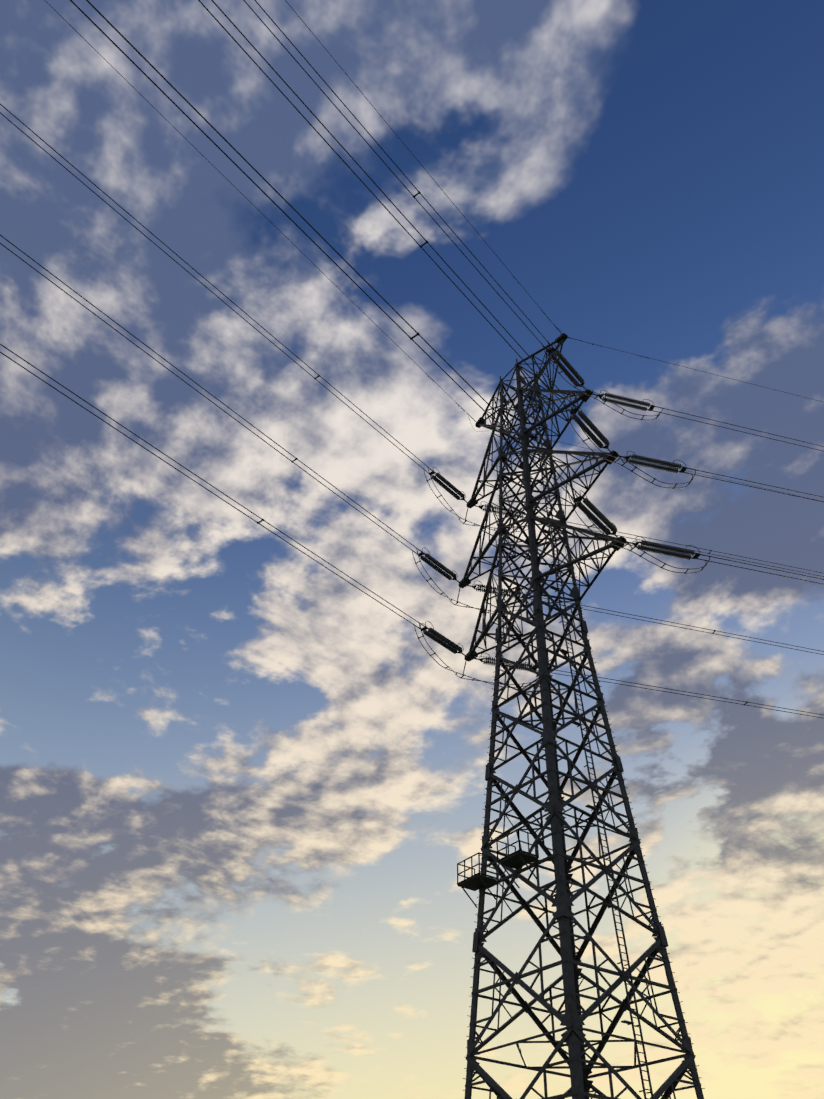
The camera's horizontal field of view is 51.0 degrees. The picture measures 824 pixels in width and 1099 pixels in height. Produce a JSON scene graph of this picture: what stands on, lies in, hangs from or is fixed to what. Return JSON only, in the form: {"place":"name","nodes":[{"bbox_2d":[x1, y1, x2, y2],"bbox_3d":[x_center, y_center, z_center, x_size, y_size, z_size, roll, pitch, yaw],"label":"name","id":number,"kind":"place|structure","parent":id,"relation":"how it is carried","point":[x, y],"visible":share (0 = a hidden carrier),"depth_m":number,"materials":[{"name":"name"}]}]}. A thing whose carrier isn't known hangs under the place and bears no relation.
{"place":"outdoors","nodes":[
{"label":"outdoors","id":0,"kind":"place"},
{"bbox_2d":[0,0,823,1098],"label":"sky","id":1,"kind":"structure","parent":0,"point":[242,797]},
{"bbox_3d":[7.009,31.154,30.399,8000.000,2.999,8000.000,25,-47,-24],"label":"ground","id":2,"kind":"structure","parent":0,"visible":0},
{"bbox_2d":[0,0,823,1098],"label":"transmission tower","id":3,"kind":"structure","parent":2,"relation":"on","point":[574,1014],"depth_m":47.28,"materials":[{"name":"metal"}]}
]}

